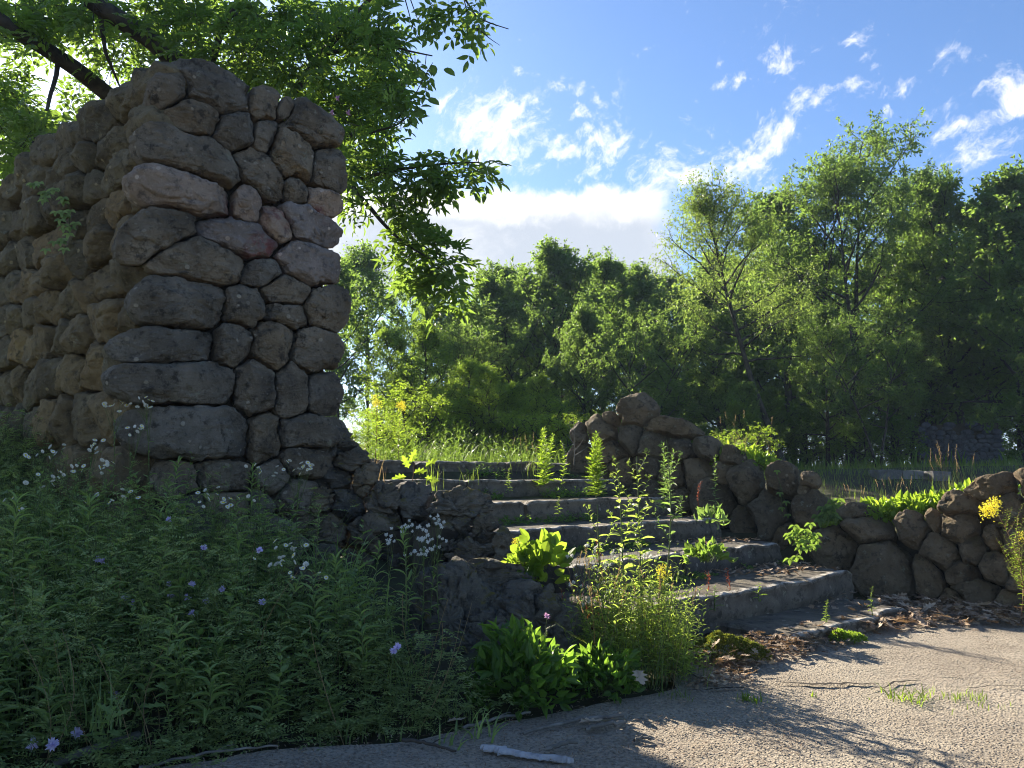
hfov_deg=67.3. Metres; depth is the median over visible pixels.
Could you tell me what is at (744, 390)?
sapling
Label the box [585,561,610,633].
fleabane
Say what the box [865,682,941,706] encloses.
grass tuft
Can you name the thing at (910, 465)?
terrace grass
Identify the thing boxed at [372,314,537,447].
shaded tree
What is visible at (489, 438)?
shrub
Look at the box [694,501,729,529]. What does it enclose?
leafy bush
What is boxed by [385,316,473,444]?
sapling
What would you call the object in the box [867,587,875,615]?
ragweed
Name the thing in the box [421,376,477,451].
young tree
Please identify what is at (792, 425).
shrub
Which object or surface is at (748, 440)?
bush
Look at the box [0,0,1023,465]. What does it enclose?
sky
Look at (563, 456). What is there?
ragweed
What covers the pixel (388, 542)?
fleabane
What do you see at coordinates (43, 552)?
tall weed
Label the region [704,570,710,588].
dock stalk
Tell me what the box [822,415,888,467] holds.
shrub
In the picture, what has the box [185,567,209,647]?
tall weed
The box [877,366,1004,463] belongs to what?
shrub
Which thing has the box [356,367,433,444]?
young tree
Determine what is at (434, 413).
bush
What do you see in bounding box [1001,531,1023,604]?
goldenrod
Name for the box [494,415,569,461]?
bush
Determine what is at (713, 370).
shaded tree
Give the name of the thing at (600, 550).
tall stalk
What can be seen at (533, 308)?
background tree
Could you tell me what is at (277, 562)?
fleabane
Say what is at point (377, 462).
grass tuft
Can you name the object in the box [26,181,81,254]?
creeper
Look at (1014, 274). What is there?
shaded tree
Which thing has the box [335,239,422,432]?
airy tree
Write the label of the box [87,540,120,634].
tall weed
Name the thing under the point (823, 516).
creeper
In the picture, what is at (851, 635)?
moss cushion
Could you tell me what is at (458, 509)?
ruined cheek wall
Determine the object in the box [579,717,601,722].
dry leaf
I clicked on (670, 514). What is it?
tall stalk
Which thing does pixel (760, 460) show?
leafy bush
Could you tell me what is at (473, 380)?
young tree
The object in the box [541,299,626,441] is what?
shaded tree
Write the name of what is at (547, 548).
leafy bush
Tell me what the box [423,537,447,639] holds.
fleabane
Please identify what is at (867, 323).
background tree
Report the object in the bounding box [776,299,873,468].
shaded tree
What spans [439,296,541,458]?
background tree
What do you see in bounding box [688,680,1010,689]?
pavement crack
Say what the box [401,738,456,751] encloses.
stick
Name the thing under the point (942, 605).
fallen leaves
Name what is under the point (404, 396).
bush
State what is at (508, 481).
ragweed
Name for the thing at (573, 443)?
bare shrub
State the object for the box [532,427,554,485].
ragweed
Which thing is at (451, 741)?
grass tuft
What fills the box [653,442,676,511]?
ragweed
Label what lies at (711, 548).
leafy bush
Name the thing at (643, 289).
round tree
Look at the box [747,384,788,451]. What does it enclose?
sapling
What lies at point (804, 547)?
creeper
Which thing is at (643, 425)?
boulder pile
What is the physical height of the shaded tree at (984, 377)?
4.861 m
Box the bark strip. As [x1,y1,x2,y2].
[480,744,573,763]
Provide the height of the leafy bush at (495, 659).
0.491 m
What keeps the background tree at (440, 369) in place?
on the ground at (832, 493)
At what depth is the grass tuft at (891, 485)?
8.03 m
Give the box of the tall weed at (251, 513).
[237,462,262,609]
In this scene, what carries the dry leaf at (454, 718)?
on the pavement
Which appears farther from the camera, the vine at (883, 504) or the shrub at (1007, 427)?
the shrub at (1007, 427)
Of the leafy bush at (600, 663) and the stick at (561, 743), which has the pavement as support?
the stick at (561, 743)
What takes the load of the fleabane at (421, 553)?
on the ground at (832, 493)
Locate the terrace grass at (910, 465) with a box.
[764,458,1023,508]
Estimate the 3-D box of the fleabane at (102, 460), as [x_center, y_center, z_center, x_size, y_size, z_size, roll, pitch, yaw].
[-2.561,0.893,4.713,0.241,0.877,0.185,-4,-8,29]
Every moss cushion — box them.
[688,630,773,661]
[828,628,868,643]
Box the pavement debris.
[182,641,1020,767]
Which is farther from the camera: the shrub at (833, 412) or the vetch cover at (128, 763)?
the shrub at (833, 412)
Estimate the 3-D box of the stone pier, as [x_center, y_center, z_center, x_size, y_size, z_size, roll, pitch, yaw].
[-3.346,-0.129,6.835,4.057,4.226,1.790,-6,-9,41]
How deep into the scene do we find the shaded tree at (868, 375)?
14.96 m
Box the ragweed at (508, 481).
[504,468,512,491]
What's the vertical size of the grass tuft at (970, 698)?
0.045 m
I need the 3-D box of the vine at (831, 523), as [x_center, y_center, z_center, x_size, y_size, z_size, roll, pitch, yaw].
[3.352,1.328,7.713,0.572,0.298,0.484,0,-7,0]
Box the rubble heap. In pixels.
[242,427,400,597]
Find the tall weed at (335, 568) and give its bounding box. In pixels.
[316,549,356,666]
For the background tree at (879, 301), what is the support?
on the ground at (832, 493)
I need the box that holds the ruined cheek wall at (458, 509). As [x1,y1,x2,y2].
[341,481,521,572]
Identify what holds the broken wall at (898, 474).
on the ground at (832, 493)
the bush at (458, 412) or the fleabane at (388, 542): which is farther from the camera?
the bush at (458, 412)
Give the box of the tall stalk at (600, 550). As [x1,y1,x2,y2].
[583,504,614,639]
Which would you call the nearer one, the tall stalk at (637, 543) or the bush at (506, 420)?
the tall stalk at (637, 543)
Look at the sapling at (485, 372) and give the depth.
13.39 m
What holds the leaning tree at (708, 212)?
on the ground at (832, 493)
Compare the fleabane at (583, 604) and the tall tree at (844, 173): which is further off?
the tall tree at (844, 173)
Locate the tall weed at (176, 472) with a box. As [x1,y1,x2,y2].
[155,456,186,590]
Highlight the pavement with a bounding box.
[160,599,1023,767]
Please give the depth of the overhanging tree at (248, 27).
7.93 m
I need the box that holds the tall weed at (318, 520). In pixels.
[306,505,326,641]
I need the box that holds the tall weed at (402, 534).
[390,525,422,666]
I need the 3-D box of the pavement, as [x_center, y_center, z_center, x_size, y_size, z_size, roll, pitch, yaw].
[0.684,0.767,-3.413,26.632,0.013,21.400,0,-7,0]
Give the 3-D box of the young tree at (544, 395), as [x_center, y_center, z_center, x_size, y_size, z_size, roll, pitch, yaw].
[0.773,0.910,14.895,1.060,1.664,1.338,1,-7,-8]
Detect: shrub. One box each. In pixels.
[469,412,524,461]
[516,413,572,461]
[538,397,596,450]
[561,420,587,464]
[639,369,737,430]
[658,393,703,438]
[688,372,727,433]
[706,371,829,447]
[720,395,812,464]
[758,422,805,463]
[768,400,845,464]
[794,382,847,465]
[799,385,903,465]
[807,415,871,464]
[820,359,946,459]
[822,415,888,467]
[861,408,931,466]
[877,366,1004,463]
[929,366,1016,459]
[978,399,1016,450]
[983,393,1023,464]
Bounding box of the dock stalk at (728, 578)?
[724,568,730,589]
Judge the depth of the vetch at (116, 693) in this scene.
3.37 m
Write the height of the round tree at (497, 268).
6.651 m
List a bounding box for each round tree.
[432,267,543,425]
[469,256,558,415]
[480,234,629,460]
[528,245,667,418]
[586,258,711,408]
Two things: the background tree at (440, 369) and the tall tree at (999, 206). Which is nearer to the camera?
the tall tree at (999, 206)
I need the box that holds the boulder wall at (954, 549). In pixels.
[689,459,1023,611]
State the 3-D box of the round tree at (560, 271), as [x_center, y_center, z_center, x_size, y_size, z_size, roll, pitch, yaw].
[1.306,-0.910,22.135,4.352,6.830,4.631,-6,-9,40]
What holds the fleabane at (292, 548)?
on the ground at (832, 493)
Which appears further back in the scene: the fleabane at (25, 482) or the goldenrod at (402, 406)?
the goldenrod at (402, 406)
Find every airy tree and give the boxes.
[323,252,392,418]
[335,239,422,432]
[340,270,474,424]
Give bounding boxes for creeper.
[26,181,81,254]
[774,470,790,517]
[783,522,821,550]
[783,532,821,565]
[811,498,845,527]
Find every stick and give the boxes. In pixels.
[49,730,140,767]
[139,745,277,767]
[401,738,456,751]
[462,711,530,729]
[522,713,623,734]
[546,739,578,750]
[585,720,625,731]
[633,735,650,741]
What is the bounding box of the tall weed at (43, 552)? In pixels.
[12,536,63,646]
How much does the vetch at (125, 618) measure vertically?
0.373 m
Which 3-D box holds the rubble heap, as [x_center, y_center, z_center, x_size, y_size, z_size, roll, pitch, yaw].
[-1.504,0.869,5.433,1.047,1.248,1.686,-1,-7,10]
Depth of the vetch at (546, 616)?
4.08 m
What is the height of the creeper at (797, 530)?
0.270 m
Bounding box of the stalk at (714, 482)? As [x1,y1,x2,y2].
[709,455,719,508]
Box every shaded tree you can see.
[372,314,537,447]
[471,291,578,419]
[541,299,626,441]
[578,291,719,419]
[664,278,771,436]
[692,268,817,425]
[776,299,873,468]
[793,303,944,467]
[870,296,987,441]
[936,285,1016,428]
[959,241,1023,433]
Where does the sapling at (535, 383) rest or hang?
on the ground at (832, 493)
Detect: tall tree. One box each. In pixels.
[701,107,986,465]
[707,175,866,467]
[802,161,1023,459]
[865,162,1023,423]
[892,154,1023,464]
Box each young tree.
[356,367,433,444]
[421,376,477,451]
[449,373,510,449]
[486,379,555,456]
[524,389,571,456]
[720,399,770,451]
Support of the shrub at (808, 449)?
on the ground at (832, 493)
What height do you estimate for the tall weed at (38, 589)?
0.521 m
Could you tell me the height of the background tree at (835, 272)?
8.385 m
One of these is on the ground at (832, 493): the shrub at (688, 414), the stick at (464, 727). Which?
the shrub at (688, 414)
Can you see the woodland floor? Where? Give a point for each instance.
(937, 464)
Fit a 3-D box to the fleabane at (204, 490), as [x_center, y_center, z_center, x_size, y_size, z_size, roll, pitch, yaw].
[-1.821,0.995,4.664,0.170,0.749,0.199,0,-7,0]
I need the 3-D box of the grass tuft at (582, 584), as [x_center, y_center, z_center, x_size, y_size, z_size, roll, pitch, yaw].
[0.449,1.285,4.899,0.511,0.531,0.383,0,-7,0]
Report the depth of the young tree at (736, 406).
13.54 m
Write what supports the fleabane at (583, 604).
on the ground at (832, 493)
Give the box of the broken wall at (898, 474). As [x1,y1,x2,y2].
[868,470,950,480]
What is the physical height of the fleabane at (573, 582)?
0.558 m
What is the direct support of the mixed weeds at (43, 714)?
on the ground at (832, 493)
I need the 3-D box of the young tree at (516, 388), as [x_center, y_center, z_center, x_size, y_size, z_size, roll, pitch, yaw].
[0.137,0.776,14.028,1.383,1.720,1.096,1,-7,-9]
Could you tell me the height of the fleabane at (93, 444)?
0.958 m
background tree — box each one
[410,317,486,435]
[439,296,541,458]
[475,269,592,406]
[535,256,638,409]
[575,265,672,411]
[618,264,714,415]
[642,246,756,426]
[719,243,890,466]
[743,275,817,444]
[813,242,985,460]
[817,245,894,451]
[891,245,1014,420]
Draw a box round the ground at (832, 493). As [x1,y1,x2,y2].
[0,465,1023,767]
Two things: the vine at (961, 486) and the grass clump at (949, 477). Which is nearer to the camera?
the vine at (961, 486)
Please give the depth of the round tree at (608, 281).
23.42 m
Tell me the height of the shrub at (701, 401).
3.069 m
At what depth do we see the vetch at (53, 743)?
3.00 m
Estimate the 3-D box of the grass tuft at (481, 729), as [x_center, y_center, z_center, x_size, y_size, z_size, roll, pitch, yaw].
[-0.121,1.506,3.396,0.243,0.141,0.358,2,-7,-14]
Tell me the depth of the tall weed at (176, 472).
4.83 m
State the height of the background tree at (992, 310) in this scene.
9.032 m
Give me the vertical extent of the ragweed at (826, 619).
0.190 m
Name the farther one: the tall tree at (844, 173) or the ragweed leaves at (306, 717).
the tall tree at (844, 173)
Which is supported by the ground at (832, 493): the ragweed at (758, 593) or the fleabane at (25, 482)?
the fleabane at (25, 482)
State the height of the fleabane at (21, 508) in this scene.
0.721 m
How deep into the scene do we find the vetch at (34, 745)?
3.00 m
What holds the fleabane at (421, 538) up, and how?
on the weathered rock
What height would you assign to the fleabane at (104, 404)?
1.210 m
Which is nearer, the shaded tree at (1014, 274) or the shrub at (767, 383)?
the shaded tree at (1014, 274)
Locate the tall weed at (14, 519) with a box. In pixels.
[0,489,40,659]
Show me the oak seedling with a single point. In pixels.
(412, 456)
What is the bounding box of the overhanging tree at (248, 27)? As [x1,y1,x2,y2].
[0,0,511,338]
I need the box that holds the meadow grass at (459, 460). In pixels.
[358,438,565,468]
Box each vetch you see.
[11,737,45,767]
[30,737,69,767]
[57,727,103,749]
[78,558,105,630]
[108,690,133,719]
[111,593,133,652]
[151,516,171,601]
[178,581,202,655]
[181,609,205,670]
[194,544,214,602]
[205,585,227,659]
[242,598,270,669]
[247,546,262,637]
[374,647,403,721]
[378,643,412,722]
[544,612,555,649]
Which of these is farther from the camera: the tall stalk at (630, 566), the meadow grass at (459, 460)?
the meadow grass at (459, 460)
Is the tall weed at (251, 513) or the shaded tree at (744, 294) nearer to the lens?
the tall weed at (251, 513)
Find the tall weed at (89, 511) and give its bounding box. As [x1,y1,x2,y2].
[56,490,111,641]
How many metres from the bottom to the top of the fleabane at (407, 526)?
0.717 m
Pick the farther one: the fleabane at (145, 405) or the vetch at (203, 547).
the fleabane at (145, 405)
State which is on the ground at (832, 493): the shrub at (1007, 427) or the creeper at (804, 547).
the shrub at (1007, 427)
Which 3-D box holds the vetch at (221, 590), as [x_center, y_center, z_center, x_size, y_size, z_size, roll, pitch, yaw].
[-1.502,1.241,3.899,0.105,0.441,0.191,0,-7,0]
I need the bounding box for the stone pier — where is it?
[0,58,350,581]
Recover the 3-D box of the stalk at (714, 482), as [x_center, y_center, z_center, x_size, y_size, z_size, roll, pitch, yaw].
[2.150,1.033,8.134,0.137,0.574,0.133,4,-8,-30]
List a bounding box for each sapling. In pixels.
[351,323,430,432]
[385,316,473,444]
[440,355,500,443]
[459,360,521,451]
[513,371,562,453]
[695,371,748,442]
[715,379,763,443]
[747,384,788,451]
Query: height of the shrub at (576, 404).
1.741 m
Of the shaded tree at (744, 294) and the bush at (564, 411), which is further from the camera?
the shaded tree at (744, 294)
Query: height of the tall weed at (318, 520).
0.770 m
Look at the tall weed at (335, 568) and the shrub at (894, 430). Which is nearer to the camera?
the tall weed at (335, 568)
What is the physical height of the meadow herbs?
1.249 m
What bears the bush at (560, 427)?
on the ground at (832, 493)
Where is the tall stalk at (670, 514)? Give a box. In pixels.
[651,440,687,644]
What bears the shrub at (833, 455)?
on the ground at (832, 493)
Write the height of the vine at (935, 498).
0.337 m
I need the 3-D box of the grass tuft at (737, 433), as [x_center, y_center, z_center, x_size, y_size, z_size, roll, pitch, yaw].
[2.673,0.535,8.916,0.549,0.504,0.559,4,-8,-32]
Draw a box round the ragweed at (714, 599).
[708,585,723,610]
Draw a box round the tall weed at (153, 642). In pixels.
[133,618,178,701]
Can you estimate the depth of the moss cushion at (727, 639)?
4.77 m
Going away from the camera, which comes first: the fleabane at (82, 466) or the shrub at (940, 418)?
the fleabane at (82, 466)
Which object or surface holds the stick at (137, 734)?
on the ground at (832, 493)
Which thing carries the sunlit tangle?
on the ground at (832, 493)
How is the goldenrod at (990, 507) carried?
on the ground at (832, 493)
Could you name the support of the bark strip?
on the pavement
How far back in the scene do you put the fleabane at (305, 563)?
4.03 m
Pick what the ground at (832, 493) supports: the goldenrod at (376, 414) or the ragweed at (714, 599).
the goldenrod at (376, 414)
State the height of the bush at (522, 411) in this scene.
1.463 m
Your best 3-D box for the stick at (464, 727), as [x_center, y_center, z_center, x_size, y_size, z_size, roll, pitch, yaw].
[-0.072,1.569,3.608,0.393,0.027,0.028,5,-8,-38]
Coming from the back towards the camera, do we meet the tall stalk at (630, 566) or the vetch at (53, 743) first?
the tall stalk at (630, 566)
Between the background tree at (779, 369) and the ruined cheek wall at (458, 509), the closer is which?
the ruined cheek wall at (458, 509)
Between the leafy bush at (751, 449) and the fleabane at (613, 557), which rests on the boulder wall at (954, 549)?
the leafy bush at (751, 449)
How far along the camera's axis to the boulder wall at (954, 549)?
7.15 m
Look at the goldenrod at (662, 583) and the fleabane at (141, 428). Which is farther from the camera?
the fleabane at (141, 428)
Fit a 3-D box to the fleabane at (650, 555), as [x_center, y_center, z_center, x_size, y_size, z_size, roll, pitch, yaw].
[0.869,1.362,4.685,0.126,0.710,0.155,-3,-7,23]
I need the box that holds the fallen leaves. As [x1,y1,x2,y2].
[590,513,1023,688]
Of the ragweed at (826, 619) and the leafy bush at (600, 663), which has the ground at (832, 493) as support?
the leafy bush at (600, 663)
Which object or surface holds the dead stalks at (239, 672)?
on the ground at (832, 493)
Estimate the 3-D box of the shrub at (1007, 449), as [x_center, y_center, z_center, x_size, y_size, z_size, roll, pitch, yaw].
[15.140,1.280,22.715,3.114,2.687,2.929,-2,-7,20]
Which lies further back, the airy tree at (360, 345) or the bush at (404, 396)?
the airy tree at (360, 345)
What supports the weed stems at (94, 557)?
on the ground at (832, 493)
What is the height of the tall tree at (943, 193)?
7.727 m
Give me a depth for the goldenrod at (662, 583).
4.64 m
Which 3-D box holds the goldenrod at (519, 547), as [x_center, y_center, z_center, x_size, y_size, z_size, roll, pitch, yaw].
[0.057,1.135,4.892,0.123,0.313,0.135,0,-7,0]
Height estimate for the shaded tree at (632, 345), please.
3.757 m
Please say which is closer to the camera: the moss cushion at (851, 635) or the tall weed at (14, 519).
the tall weed at (14, 519)
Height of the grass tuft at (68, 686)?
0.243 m
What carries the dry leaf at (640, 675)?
on the pavement
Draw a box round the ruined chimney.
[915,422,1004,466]
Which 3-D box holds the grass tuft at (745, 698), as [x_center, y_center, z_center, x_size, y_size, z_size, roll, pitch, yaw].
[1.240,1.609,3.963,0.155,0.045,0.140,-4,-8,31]
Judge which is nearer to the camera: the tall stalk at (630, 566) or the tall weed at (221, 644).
the tall weed at (221, 644)
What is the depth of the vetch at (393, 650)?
3.56 m
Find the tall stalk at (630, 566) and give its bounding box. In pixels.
[606,456,640,638]
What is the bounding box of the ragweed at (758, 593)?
[753,583,766,601]
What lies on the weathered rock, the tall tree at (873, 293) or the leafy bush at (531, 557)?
the leafy bush at (531, 557)
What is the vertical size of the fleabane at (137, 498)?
0.798 m
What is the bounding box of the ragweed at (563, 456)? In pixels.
[555,440,568,485]
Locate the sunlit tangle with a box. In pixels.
[559,530,718,688]
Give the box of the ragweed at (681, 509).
[678,497,685,518]
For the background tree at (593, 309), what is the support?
on the ground at (832, 493)
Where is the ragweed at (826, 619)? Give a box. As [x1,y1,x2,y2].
[822,599,830,621]
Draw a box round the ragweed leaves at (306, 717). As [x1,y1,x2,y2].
[0,558,524,767]
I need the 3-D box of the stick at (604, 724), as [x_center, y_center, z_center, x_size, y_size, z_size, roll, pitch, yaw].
[0.427,1.558,3.519,0.221,0.030,0.027,3,-8,-27]
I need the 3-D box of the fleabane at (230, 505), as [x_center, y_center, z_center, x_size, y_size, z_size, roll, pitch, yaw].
[-1.687,1.016,4.499,0.282,0.736,0.203,6,-9,-42]
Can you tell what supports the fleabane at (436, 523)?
on the weathered rock
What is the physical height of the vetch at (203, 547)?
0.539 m
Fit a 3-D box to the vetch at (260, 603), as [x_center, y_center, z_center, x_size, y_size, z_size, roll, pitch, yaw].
[-1.306,1.278,3.885,0.154,0.388,0.171,-2,-7,18]
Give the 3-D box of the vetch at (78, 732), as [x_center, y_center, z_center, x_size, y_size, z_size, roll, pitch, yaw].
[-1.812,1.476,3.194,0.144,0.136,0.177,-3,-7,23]
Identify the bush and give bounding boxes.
[345,407,413,455]
[347,421,396,458]
[361,423,427,459]
[362,375,461,452]
[380,393,468,455]
[400,392,478,458]
[404,383,518,454]
[451,393,557,456]
[455,410,531,461]
[457,613,583,721]
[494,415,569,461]
[501,528,575,583]
[504,543,543,586]
[506,409,606,462]
[514,397,581,461]
[557,639,645,703]
[682,536,738,563]
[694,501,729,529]
[709,422,785,477]
[709,440,772,464]
[747,451,780,470]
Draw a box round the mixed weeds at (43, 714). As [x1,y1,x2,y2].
[0,451,400,759]
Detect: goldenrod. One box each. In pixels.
[369,395,386,458]
[390,401,405,459]
[511,538,527,564]
[645,564,671,638]
[979,495,1023,622]
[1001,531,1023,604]
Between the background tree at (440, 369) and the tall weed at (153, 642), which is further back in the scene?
the background tree at (440, 369)
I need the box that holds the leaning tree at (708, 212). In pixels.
[642,162,835,460]
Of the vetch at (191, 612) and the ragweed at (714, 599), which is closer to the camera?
the vetch at (191, 612)
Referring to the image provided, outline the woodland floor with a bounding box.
[429,447,1022,468]
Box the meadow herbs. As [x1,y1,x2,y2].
[350,414,567,462]
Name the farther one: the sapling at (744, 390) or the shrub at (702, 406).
the shrub at (702, 406)
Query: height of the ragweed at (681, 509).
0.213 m
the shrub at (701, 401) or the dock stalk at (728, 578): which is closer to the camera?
the dock stalk at (728, 578)
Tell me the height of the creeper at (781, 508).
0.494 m
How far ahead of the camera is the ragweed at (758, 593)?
5.76 m
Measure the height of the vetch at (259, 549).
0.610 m
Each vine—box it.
[821,501,852,527]
[860,495,901,525]
[883,490,936,520]
[916,486,946,517]
[947,478,987,504]
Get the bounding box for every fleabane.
[0,496,24,540]
[20,473,65,593]
[23,443,65,558]
[57,462,109,593]
[77,458,114,554]
[80,439,105,570]
[83,488,140,594]
[102,400,128,547]
[123,424,143,562]
[129,396,156,553]
[195,486,221,598]
[202,494,255,616]
[244,459,291,588]
[253,546,295,655]
[272,460,313,558]
[273,539,308,614]
[288,561,328,657]
[379,533,399,639]
[390,519,420,648]
[400,548,428,644]
[411,528,439,641]
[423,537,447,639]
[426,514,446,648]
[566,543,597,614]
[569,574,598,636]
[576,595,604,639]
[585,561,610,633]
[595,576,622,638]
[610,549,627,609]
[641,548,657,629]
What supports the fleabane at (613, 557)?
on the ground at (832, 493)
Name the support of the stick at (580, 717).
on the pavement
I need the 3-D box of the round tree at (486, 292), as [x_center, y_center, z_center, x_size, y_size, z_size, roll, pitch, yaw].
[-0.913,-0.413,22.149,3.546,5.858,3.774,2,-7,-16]
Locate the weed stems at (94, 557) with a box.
[0,399,492,767]
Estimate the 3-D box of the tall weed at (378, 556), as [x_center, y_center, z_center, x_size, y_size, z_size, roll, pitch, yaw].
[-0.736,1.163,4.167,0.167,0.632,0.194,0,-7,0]
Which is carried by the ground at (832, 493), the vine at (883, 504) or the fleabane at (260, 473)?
the fleabane at (260, 473)
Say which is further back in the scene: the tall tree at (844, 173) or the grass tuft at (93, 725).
the tall tree at (844, 173)
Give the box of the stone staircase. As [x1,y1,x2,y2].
[331,459,907,650]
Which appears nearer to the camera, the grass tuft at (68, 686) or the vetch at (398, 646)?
the grass tuft at (68, 686)
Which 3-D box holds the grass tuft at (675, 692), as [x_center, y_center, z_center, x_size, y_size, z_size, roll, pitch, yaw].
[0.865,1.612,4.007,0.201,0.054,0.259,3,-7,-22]
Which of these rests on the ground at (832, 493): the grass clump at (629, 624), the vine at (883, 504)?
the grass clump at (629, 624)
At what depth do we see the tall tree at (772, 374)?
19.65 m
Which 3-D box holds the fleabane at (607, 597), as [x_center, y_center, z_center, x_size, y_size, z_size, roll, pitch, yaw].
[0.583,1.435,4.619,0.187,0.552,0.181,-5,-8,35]
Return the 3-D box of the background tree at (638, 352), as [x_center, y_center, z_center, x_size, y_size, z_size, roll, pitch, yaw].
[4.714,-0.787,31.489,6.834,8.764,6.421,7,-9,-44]
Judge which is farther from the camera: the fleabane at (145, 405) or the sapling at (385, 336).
the sapling at (385, 336)
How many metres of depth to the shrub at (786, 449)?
16.70 m
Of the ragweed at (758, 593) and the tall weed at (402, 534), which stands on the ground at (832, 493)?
the tall weed at (402, 534)
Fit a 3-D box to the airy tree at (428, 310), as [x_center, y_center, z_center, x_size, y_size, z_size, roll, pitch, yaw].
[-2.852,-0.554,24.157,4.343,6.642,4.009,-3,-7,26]
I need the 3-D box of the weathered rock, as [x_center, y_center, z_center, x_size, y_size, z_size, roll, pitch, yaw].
[-0.078,1.436,4.644,1.192,0.781,0.859,0,-7,0]
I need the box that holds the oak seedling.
[392,449,438,482]
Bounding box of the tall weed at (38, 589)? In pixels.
[1,582,47,687]
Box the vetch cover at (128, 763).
[0,403,531,767]
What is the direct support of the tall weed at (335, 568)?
on the ground at (832, 493)
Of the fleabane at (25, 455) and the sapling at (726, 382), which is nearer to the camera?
the fleabane at (25, 455)
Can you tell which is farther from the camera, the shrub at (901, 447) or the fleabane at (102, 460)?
the shrub at (901, 447)
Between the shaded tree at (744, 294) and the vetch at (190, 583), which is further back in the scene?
the shaded tree at (744, 294)
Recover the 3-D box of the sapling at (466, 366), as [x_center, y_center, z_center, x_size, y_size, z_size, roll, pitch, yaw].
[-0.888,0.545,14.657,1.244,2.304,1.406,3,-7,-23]
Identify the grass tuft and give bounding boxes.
[36,648,93,711]
[57,661,140,737]
[360,443,386,480]
[424,464,443,490]
[431,720,478,750]
[455,705,511,743]
[505,433,542,478]
[559,548,609,628]
[652,684,692,700]
[718,412,772,450]
[735,690,767,703]
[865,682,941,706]
[875,476,911,497]
[928,687,1010,713]
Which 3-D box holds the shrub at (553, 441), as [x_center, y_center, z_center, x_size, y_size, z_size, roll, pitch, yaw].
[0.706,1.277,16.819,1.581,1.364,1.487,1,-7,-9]
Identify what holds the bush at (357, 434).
on the ground at (832, 493)
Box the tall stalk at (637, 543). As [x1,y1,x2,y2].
[618,448,660,651]
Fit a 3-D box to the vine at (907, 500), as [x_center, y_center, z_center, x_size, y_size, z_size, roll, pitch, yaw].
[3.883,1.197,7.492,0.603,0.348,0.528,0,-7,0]
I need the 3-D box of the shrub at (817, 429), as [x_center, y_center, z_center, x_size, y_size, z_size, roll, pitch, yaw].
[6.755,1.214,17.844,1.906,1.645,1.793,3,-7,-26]
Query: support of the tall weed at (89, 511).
on the ground at (832, 493)
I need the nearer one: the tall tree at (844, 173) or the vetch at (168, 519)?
the vetch at (168, 519)
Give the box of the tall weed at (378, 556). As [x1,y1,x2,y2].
[362,540,384,654]
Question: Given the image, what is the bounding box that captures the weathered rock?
[401,556,587,656]
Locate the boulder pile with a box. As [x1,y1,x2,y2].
[566,392,746,516]
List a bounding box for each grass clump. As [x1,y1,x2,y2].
[555,556,730,694]
[622,606,714,682]
[928,443,974,490]
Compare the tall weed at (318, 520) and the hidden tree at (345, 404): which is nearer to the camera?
the tall weed at (318, 520)
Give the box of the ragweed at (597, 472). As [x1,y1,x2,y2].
[582,430,607,497]
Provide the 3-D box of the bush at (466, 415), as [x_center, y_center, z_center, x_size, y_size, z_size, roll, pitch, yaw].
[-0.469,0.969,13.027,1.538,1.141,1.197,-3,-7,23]
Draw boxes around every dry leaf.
[448,717,465,721]
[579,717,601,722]
[632,670,647,684]
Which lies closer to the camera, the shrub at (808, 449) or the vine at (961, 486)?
the vine at (961, 486)
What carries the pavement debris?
on the pavement
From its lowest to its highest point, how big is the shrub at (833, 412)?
2.881 m
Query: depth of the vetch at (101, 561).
4.12 m
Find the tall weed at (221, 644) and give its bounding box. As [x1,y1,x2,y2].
[196,636,231,707]
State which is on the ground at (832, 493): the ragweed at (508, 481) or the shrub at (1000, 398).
the shrub at (1000, 398)
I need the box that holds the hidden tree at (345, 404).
[325,333,366,418]
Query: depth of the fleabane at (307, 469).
4.71 m
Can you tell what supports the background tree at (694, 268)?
on the ground at (832, 493)
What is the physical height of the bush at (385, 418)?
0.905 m
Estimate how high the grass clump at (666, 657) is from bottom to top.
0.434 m
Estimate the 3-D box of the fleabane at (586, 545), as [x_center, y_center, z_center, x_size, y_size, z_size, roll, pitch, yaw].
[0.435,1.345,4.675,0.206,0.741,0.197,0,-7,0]
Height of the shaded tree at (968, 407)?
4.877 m
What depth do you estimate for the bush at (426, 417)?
11.98 m
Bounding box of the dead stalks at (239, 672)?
[5,523,471,767]

